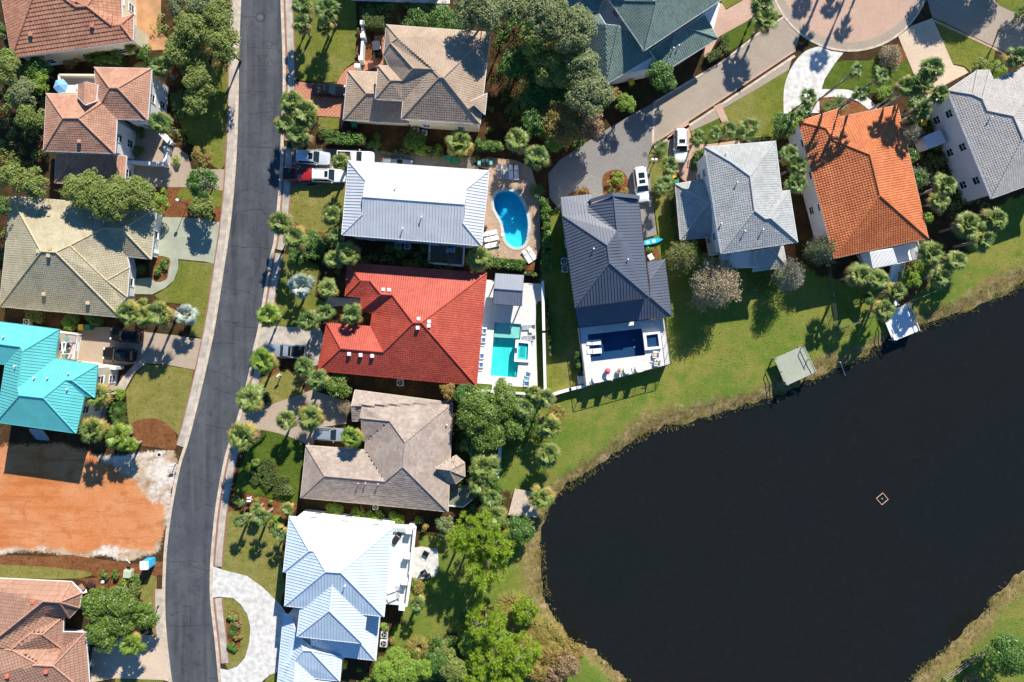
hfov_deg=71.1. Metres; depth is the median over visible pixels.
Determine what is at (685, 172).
driveway
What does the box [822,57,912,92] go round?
lawn
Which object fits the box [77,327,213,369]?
driveway
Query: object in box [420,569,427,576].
patio chair
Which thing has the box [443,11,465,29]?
shrub
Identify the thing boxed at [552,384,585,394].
garden fence
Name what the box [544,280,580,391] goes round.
lawn
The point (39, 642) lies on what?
house
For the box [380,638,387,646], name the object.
air conditioner
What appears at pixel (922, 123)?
wheelie bin
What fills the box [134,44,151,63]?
shrub
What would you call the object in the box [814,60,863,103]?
palm tree
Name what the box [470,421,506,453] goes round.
tree
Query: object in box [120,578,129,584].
shrub
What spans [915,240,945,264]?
palm tree
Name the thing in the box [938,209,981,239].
palm tree
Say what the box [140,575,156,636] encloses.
lawn
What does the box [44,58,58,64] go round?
window
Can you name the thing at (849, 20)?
court
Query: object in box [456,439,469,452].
shrub
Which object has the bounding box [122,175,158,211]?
tree
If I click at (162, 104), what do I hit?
window
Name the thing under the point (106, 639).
tree
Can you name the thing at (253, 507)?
palm tree
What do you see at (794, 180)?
palm tree
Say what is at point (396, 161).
parked car
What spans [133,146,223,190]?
driveway
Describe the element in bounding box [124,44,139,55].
palm tree
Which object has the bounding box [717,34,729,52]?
hedge
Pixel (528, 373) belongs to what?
patio chair
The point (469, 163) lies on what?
driveway
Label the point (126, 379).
path
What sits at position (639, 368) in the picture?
lawn chair
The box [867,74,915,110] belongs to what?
palm tree
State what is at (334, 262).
palm tree
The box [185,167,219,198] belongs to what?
tree
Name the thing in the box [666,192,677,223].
hedge
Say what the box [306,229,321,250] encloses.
shrub
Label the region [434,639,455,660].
tree
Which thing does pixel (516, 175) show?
sun lounger
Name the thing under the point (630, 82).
shrub
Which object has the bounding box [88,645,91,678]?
garage door
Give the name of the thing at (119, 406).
sago palm
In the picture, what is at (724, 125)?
palm tree
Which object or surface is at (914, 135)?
bare tree
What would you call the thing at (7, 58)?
tree
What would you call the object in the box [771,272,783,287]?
shrub
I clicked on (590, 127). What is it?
tree
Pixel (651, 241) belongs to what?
kayak
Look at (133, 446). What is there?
palm tree
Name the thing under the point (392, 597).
sun lounger
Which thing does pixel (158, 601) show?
sidewalk
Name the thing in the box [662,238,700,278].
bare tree
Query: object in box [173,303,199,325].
palm tree
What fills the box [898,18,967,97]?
driveway
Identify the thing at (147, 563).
portable toilet
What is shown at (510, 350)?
swimming pool
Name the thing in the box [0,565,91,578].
lawn
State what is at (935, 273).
palm tree
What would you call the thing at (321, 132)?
shrub
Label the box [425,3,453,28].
shrub
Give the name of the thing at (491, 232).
sun lounger
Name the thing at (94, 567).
garden bed
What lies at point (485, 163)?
barbecue grill
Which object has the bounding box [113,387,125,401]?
shrub
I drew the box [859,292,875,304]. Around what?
tree
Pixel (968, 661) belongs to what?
wooden fence
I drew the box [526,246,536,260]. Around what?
sun lounger
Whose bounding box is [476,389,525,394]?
garden fence
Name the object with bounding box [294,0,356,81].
lawn
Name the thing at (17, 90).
tree
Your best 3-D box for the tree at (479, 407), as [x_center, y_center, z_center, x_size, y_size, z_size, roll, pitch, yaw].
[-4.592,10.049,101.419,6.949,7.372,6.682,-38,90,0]
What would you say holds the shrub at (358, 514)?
on the ground at (66, 494)
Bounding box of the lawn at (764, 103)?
[724,70,787,139]
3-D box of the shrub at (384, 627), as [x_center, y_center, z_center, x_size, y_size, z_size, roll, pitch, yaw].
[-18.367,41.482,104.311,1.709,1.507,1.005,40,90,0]
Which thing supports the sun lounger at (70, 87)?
on the house at (87, 125)
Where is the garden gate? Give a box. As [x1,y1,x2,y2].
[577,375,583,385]
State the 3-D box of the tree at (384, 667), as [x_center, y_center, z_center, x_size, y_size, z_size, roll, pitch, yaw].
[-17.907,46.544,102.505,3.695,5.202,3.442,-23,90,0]
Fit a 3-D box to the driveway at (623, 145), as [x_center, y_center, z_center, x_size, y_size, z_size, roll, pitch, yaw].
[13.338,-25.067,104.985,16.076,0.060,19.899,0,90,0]
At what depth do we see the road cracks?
104.97 m
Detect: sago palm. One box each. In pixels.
[110,411,128,424]
[112,401,127,414]
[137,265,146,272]
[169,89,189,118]
[227,624,238,636]
[530,183,544,198]
[653,138,668,154]
[820,100,831,110]
[829,94,847,113]
[877,88,895,103]
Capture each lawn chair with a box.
[592,376,599,382]
[606,374,613,380]
[624,367,630,373]
[635,365,642,372]
[652,351,659,357]
[654,359,661,365]
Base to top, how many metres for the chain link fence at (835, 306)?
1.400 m
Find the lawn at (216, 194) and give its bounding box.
[208,189,222,207]
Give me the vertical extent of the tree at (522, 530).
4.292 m
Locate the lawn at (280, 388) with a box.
[260,368,304,404]
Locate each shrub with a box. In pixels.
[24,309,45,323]
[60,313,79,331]
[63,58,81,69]
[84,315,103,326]
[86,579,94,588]
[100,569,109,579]
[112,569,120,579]
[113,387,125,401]
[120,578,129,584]
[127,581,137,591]
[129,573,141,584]
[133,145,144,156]
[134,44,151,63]
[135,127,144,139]
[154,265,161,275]
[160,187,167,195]
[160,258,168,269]
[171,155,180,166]
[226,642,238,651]
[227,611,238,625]
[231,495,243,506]
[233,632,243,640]
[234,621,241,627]
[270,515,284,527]
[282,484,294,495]
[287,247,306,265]
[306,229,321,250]
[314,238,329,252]
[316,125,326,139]
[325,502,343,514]
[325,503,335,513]
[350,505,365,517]
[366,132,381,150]
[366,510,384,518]
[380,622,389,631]
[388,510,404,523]
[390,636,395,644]
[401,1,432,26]
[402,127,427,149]
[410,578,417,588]
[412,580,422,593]
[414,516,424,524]
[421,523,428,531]
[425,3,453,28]
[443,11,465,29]
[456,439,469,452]
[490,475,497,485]
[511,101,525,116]
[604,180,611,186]
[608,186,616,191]
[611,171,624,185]
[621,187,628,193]
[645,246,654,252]
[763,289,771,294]
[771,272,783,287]
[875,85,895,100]
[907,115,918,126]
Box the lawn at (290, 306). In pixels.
[273,253,324,325]
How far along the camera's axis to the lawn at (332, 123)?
104.95 m
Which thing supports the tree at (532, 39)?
on the ground at (66, 494)
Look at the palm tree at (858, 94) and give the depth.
93.26 m
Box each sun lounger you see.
[67,84,77,90]
[386,592,400,601]
[387,584,399,593]
[392,531,401,544]
[483,229,497,236]
[484,235,498,241]
[485,242,499,247]
[497,164,501,178]
[503,164,507,178]
[508,165,512,178]
[514,165,518,179]
[522,249,531,262]
[522,324,534,329]
[522,335,534,339]
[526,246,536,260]
[587,339,600,344]
[587,348,601,353]
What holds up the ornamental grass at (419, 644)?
on the ground at (66, 494)
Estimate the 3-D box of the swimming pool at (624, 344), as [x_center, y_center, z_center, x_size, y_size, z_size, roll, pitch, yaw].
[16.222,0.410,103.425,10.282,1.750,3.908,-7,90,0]
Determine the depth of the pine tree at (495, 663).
99.20 m
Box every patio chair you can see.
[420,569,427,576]
[422,550,428,557]
[424,573,431,579]
[479,361,483,367]
[481,337,485,342]
[482,327,486,333]
[524,380,529,386]
[525,371,531,376]
[647,253,653,260]
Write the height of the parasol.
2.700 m
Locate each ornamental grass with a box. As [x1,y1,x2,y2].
[404,633,431,659]
[492,588,528,622]
[492,604,517,633]
[505,592,528,611]
[507,613,549,651]
[507,621,530,645]
[521,624,552,661]
[530,614,560,644]
[544,626,569,652]
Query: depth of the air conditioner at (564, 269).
104.11 m
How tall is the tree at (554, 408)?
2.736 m
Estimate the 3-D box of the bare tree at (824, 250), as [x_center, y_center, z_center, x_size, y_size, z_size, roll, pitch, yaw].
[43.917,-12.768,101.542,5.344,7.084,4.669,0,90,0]
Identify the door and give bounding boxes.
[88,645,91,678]
[149,559,155,567]
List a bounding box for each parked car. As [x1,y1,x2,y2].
[102,346,136,361]
[109,327,143,342]
[295,149,330,165]
[311,167,345,183]
[313,427,343,442]
[381,157,412,164]
[632,166,649,202]
[673,128,688,162]
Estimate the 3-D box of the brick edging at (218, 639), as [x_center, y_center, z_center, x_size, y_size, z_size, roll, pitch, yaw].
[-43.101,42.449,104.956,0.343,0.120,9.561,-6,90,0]
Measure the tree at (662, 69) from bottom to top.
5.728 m
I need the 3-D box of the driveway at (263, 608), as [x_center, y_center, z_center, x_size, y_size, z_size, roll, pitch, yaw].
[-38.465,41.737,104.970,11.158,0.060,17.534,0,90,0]
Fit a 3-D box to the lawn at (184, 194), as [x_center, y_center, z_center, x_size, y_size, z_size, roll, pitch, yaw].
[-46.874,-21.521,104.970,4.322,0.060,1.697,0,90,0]
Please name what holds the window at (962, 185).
in the house at (977, 116)
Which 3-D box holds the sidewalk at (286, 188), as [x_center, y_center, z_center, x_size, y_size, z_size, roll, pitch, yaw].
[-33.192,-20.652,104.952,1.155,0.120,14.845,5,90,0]
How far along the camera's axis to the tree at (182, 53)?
99.32 m
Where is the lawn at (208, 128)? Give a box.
[179,68,226,168]
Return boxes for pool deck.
[477,280,541,389]
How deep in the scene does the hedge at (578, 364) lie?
103.67 m
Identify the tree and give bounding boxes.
[0,22,7,39]
[0,47,32,84]
[0,159,39,192]
[0,196,11,214]
[6,76,44,107]
[14,99,44,129]
[18,165,58,200]
[23,70,54,95]
[24,56,54,82]
[59,173,100,210]
[77,416,114,443]
[81,586,112,622]
[82,167,102,183]
[84,382,116,410]
[84,616,120,653]
[86,174,133,222]
[100,582,145,623]
[100,611,134,636]
[105,423,133,451]
[113,298,143,325]
[119,630,149,654]
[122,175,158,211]
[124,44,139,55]
[124,437,142,452]
[131,304,158,328]
[133,602,160,629]
[136,297,150,306]
[146,299,177,331]
[148,56,176,80]
[148,111,179,135]
[149,192,169,214]
[163,31,209,75]
[166,0,191,16]
[173,9,215,49]
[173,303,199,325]
[181,61,219,98]
[182,91,208,116]
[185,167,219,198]
[186,0,219,15]
[188,194,214,221]
[191,145,213,167]
[201,0,233,32]
[206,23,241,62]
[226,420,260,451]
[232,513,252,527]
[235,382,265,413]
[249,346,279,374]
[249,502,264,513]
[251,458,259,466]
[253,506,273,525]
[255,301,282,328]
[267,210,295,235]
[269,522,287,541]
[273,112,300,139]
[275,410,298,430]
[279,88,303,114]
[279,502,293,517]
[282,225,309,252]
[286,272,316,299]
[287,122,314,148]
[290,0,313,20]
[290,97,318,127]
[291,14,312,37]
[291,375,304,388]
[293,356,314,378]
[296,309,321,332]
[297,403,325,433]
[304,368,329,391]
[313,0,340,27]
[315,303,336,323]
[317,20,333,37]
[317,276,338,299]
[320,204,342,226]
[324,250,341,269]
[324,373,351,398]
[326,225,343,245]
[332,152,349,171]
[335,240,360,265]
[337,399,350,413]
[339,302,361,324]
[340,425,364,447]
[372,659,394,681]
[386,646,410,669]
[388,656,421,681]
[410,593,425,616]
[414,657,433,679]
[426,648,448,673]
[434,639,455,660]
[435,515,453,537]
[439,383,454,402]
[439,654,470,681]
[445,128,473,156]
[445,524,475,556]
[452,0,505,32]
[452,508,501,555]
[453,383,477,408]
[455,385,501,436]
[457,633,481,657]
[459,430,497,460]
[461,666,477,681]
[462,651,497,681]
[463,551,506,593]
[465,246,494,271]
[465,597,507,644]
[467,476,489,496]
[468,451,500,482]
[469,636,514,679]
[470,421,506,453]
[479,500,509,528]
[480,489,503,506]
[480,529,514,566]
[486,381,519,420]
[493,377,514,393]
[493,629,514,654]
[494,0,520,32]
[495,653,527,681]
[498,42,534,79]
[500,412,529,440]
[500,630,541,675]
[503,513,534,544]
[504,126,529,154]
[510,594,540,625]
[513,0,540,28]
[513,397,537,418]
[517,15,553,54]
[518,81,549,113]
[521,104,552,136]
[523,385,540,400]
[524,144,551,171]
[525,0,568,39]
[525,63,569,106]
[525,660,550,681]
[527,36,578,88]
[527,483,556,510]
[534,388,556,408]
[534,441,561,469]
[536,412,561,438]
[538,640,563,667]
[539,101,583,146]
[539,126,564,152]
[542,29,562,48]
[543,661,564,681]
[548,403,566,420]
[550,2,597,53]
[553,650,580,678]
[564,45,602,81]
[564,70,615,120]
[564,637,584,660]
[574,109,603,140]
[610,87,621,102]
[615,93,636,111]
[645,60,674,90]
[650,174,674,196]
[659,155,678,176]
[660,78,677,92]
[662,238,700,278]
[686,253,742,312]
[689,129,706,148]
[705,125,721,142]
[719,119,740,140]
[736,116,760,140]
[748,0,774,21]
[752,9,780,35]
[767,256,806,293]
[771,112,795,139]
[778,144,797,165]
[780,155,807,175]
[782,170,808,193]
[786,111,802,129]
[787,87,816,113]
[791,102,812,120]
[802,236,838,266]
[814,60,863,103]
[836,65,889,108]
[838,85,870,110]
[838,261,874,287]
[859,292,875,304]
[863,267,890,289]
[865,297,895,324]
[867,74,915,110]
[876,281,907,300]
[878,44,902,71]
[878,70,934,108]
[887,56,945,97]
[898,268,911,281]
[900,83,949,116]
[902,99,931,123]
[903,124,924,147]
[904,95,927,116]
[904,271,921,287]
[908,148,919,163]
[912,260,930,275]
[913,166,931,188]
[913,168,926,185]
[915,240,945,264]
[918,171,957,196]
[921,262,952,287]
[922,191,950,214]
[923,212,932,223]
[929,250,968,271]
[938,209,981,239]
[952,229,995,253]
[963,673,979,681]
[965,207,1008,232]
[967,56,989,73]
[983,631,1023,677]
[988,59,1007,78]
[990,45,1023,71]
[998,4,1023,31]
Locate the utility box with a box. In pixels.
[123,568,133,577]
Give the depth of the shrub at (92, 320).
103.69 m
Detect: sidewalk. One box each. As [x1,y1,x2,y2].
[155,589,163,637]
[177,0,237,446]
[215,446,237,566]
[215,598,227,662]
[247,370,259,412]
[266,253,281,316]
[277,149,291,249]
[286,0,293,140]
[690,55,792,130]
[777,0,922,49]
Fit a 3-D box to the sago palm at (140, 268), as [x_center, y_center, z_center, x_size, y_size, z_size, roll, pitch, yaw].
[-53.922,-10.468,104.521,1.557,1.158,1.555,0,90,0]
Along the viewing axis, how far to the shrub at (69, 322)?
103.75 m
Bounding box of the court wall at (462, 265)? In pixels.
[428,244,464,266]
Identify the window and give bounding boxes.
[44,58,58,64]
[58,342,66,350]
[82,405,90,413]
[97,375,104,383]
[109,374,115,382]
[117,48,127,53]
[117,133,122,143]
[126,169,132,178]
[127,138,133,149]
[128,1,134,14]
[129,278,133,286]
[150,93,155,104]
[154,230,158,239]
[159,99,165,110]
[313,511,324,514]
[422,124,431,128]
[611,7,617,19]
[702,167,706,178]
[711,232,716,241]
[807,206,814,215]
[931,115,940,125]
[943,108,953,119]
[944,147,954,157]
[957,142,967,152]
[958,180,967,189]
[970,176,980,185]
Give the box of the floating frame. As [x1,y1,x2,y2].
[876,493,887,504]
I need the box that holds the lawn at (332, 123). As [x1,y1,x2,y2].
[318,117,338,129]
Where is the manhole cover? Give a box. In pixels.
[255,12,264,21]
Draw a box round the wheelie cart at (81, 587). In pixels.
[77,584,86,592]
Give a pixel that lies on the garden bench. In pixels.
(499, 451)
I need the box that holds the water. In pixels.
[540,283,1023,681]
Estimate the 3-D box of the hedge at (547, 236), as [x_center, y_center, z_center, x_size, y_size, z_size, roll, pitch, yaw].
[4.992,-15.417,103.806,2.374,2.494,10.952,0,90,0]
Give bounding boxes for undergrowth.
[0,0,989,291]
[356,615,541,681]
[360,0,609,681]
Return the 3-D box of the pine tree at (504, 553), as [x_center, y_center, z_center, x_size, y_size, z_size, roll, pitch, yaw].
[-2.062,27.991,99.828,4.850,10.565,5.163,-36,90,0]
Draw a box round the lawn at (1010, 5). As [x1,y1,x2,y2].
[995,0,1023,15]
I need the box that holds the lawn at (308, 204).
[290,182,344,232]
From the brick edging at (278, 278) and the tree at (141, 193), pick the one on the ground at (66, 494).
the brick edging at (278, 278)
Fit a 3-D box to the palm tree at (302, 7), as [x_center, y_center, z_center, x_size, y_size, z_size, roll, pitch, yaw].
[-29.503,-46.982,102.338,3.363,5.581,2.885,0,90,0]
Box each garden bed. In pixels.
[0,555,162,594]
[128,418,176,449]
[149,256,169,281]
[152,187,220,220]
[226,610,240,651]
[228,493,297,526]
[264,366,280,377]
[293,222,326,236]
[354,29,372,62]
[527,260,535,270]
[568,187,589,195]
[602,170,628,193]
[645,247,659,260]
[784,244,795,268]
[819,97,868,115]
[878,45,905,65]
[900,279,929,304]
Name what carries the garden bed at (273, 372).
on the ground at (66, 494)
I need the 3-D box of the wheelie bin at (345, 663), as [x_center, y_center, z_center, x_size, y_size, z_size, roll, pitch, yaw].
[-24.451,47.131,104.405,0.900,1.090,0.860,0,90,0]
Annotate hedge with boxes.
[83,49,126,67]
[105,400,116,420]
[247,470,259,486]
[252,430,266,443]
[257,458,288,494]
[262,392,271,404]
[301,250,322,259]
[325,129,367,146]
[362,15,385,32]
[409,143,444,155]
[475,138,504,152]
[490,255,526,270]
[524,272,539,276]
[538,197,554,271]
[545,300,551,356]
[574,350,582,371]
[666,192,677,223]
[670,225,679,240]
[691,148,703,172]
[704,47,722,63]
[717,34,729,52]
[744,136,772,142]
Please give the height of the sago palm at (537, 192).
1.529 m
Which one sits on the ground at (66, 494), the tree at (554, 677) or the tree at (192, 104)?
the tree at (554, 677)
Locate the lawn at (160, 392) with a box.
[126,364,193,434]
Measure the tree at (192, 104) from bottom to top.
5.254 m
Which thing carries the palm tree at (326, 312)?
on the ground at (66, 494)
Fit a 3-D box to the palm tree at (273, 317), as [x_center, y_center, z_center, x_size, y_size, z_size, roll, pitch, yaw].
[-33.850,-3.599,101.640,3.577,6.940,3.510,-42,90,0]
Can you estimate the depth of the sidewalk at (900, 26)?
104.95 m
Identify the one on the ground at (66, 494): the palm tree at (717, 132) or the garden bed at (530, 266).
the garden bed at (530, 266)
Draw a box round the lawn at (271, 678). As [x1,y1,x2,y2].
[262,674,276,681]
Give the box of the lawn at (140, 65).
[133,62,146,67]
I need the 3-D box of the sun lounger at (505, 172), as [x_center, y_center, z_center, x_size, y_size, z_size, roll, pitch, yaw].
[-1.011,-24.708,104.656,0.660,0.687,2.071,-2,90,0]
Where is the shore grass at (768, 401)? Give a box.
[534,277,1023,681]
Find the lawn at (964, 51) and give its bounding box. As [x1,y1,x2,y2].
[934,19,994,70]
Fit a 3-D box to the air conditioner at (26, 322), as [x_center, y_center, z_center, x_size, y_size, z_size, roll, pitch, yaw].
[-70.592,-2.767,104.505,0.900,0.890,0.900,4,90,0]
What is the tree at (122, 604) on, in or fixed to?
on the garden bed at (94, 567)
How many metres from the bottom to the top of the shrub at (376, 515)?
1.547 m
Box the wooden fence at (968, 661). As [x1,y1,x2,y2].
[942,650,986,681]
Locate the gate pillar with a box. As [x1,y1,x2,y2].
[354,63,361,70]
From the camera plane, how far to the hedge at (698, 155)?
104.02 m
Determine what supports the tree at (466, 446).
on the ground at (66, 494)
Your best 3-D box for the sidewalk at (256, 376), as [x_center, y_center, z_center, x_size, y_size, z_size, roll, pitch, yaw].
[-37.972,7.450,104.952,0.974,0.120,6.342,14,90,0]
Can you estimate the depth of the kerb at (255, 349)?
104.90 m
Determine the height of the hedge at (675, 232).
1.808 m
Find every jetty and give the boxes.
[508,488,536,516]
[771,346,816,385]
[886,304,919,340]
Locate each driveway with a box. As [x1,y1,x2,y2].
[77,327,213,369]
[90,635,171,681]
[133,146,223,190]
[134,217,218,293]
[136,0,167,49]
[213,566,285,681]
[239,390,348,444]
[253,297,360,365]
[284,146,478,186]
[296,35,383,127]
[548,103,657,237]
[667,105,739,181]
[704,0,781,56]
[783,46,842,113]
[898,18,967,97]
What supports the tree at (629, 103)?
on the ground at (66, 494)
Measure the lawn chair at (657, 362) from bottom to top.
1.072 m
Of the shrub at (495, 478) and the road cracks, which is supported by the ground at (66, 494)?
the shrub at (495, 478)
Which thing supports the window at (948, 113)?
in the house at (977, 116)
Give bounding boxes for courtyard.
[128,123,169,161]
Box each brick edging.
[154,589,156,637]
[176,0,230,444]
[213,446,232,565]
[213,598,221,663]
[222,451,238,566]
[222,598,229,662]
[242,370,253,411]
[264,252,275,316]
[274,254,283,302]
[275,149,285,248]
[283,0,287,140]
[283,150,292,250]
[292,0,295,117]
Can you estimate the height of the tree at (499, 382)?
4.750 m
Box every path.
[100,391,111,419]
[116,363,145,389]
[714,103,728,121]
[818,89,876,108]
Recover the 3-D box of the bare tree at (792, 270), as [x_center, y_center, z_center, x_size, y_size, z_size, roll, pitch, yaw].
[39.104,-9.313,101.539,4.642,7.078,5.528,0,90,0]
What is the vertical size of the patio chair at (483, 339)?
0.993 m
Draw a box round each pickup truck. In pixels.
[269,343,306,358]
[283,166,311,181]
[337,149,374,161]
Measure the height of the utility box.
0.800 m
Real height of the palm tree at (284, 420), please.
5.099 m
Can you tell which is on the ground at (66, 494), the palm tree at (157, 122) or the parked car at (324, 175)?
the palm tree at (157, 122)
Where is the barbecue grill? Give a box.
[478,159,491,166]
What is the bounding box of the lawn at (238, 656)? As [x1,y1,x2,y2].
[220,597,249,669]
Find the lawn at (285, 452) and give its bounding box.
[233,430,302,501]
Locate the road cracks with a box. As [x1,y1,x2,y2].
[173,16,278,678]
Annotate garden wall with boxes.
[127,146,171,167]
[159,133,175,146]
[358,20,366,64]
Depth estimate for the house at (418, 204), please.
97.12 m
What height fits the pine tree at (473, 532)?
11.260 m
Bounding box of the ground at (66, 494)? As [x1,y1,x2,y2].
[0,0,1023,681]
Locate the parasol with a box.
[53,79,68,92]
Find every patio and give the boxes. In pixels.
[351,0,449,3]
[412,547,437,578]
[430,245,462,264]
[475,157,539,260]
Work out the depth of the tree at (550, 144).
100.76 m
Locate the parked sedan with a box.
[311,81,345,97]
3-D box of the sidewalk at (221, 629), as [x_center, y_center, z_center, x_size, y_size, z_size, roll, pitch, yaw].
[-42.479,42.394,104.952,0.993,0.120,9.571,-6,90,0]
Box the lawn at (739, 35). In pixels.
[721,18,754,51]
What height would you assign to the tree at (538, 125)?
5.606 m
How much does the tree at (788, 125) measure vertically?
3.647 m
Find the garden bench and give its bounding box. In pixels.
[497,447,501,477]
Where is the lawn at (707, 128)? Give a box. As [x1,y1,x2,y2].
[692,118,723,143]
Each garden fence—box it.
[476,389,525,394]
[541,281,546,389]
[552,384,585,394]
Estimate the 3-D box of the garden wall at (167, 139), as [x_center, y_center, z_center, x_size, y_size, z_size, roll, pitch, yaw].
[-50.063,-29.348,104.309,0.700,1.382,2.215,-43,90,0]
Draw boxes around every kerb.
[162,0,240,681]
[210,0,285,681]
[652,51,792,143]
[652,101,655,144]
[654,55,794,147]
[656,15,784,101]
[775,0,925,51]
[933,20,1023,63]
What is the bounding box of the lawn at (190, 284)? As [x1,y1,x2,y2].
[154,260,212,336]
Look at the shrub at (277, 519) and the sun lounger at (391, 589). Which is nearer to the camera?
the sun lounger at (391, 589)
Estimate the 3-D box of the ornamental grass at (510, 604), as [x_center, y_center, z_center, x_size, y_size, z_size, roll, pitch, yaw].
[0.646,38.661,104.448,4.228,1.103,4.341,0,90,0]
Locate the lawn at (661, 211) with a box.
[648,141,676,233]
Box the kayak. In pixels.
[644,238,662,244]
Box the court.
[785,0,914,41]
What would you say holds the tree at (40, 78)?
on the ground at (66, 494)
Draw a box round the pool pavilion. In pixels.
[493,273,523,305]
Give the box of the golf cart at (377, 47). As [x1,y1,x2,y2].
[372,41,382,57]
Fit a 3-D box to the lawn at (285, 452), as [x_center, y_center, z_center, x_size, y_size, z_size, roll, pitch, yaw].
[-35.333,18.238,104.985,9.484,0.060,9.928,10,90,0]
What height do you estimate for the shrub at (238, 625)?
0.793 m
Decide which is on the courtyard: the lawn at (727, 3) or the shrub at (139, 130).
the shrub at (139, 130)
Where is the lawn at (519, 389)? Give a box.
[513,386,527,391]
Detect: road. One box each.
[165,0,282,681]
[654,18,798,140]
[927,0,1023,57]
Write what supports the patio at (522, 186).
on the ground at (66, 494)
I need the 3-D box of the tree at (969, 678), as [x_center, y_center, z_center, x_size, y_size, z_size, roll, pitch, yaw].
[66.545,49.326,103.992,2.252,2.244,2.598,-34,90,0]
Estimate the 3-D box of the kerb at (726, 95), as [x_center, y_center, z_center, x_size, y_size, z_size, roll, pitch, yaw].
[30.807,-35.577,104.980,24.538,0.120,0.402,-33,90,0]
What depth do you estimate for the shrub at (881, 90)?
103.96 m
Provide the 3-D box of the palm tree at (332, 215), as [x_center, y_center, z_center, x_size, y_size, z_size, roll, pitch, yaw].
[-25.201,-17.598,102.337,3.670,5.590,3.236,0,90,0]
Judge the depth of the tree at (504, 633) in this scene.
100.60 m
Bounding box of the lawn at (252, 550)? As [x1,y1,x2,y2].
[221,511,284,603]
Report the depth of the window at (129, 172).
103.62 m
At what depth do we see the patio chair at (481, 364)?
104.51 m
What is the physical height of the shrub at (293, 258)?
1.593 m
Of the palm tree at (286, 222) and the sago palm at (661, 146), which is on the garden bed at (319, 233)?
the palm tree at (286, 222)
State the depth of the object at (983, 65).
101.86 m
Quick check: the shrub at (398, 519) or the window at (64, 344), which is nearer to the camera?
the window at (64, 344)
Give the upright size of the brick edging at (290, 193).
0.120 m
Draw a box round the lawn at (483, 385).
[477,383,491,389]
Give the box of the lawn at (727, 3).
[722,0,740,8]
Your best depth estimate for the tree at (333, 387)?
102.07 m
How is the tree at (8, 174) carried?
on the ground at (66, 494)
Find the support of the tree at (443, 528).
on the ground at (66, 494)
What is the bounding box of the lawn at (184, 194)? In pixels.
[177,188,197,199]
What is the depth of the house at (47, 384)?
98.18 m
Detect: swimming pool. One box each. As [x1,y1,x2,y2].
[491,188,530,249]
[491,322,529,376]
[588,329,661,361]
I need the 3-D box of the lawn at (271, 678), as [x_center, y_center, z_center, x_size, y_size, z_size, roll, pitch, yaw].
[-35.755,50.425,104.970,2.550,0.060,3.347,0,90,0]
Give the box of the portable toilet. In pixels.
[140,557,155,569]
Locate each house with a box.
[0,196,161,316]
[0,321,123,440]
[0,578,91,681]
[1,0,147,66]
[42,67,168,184]
[277,509,416,681]
[300,390,473,511]
[317,263,486,385]
[341,160,488,247]
[342,24,490,131]
[560,192,671,386]
[567,0,720,84]
[674,140,797,271]
[789,104,928,282]
[915,67,1023,202]
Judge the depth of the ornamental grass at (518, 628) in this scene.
103.80 m
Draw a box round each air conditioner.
[23,319,32,324]
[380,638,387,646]
[381,629,388,637]
[395,242,401,248]
[397,379,403,385]
[404,243,410,249]
[560,258,567,264]
[561,265,567,272]
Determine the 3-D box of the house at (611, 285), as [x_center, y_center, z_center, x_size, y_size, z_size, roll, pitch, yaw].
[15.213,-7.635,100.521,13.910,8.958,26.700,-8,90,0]
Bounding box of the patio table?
[446,247,454,252]
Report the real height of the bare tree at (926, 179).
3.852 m
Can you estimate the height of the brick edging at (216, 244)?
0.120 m
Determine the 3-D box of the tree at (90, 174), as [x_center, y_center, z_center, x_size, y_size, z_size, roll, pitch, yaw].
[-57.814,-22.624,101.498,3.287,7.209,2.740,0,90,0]
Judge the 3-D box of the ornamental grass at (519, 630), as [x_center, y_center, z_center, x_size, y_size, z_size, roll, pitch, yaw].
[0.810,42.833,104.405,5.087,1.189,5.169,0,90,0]
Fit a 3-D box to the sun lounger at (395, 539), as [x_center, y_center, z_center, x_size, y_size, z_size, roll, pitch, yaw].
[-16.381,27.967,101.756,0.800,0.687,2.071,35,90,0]
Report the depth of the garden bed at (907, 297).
104.95 m
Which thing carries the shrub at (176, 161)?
on the ground at (66, 494)
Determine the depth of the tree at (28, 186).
98.62 m
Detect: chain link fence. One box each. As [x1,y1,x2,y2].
[827,265,874,330]
[898,284,952,305]
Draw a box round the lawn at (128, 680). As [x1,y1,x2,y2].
[115,679,162,681]
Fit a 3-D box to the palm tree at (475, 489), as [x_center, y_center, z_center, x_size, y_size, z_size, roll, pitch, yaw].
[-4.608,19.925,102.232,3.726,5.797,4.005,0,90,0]
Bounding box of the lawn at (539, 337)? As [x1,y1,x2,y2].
[536,301,543,390]
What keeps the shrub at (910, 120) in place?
on the ground at (66, 494)
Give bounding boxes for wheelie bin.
[78,324,84,329]
[84,324,93,329]
[342,660,347,668]
[351,121,357,128]
[445,154,451,161]
[451,156,457,164]
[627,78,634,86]
[917,120,926,127]
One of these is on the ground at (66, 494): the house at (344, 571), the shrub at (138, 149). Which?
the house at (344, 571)
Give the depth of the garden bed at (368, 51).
104.92 m
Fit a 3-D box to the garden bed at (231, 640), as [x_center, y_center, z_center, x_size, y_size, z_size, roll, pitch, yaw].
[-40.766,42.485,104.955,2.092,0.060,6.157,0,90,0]
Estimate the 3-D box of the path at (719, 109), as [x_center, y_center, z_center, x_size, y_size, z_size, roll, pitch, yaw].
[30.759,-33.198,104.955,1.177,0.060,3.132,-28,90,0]
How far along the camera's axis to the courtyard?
104.95 m
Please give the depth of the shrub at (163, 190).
104.40 m

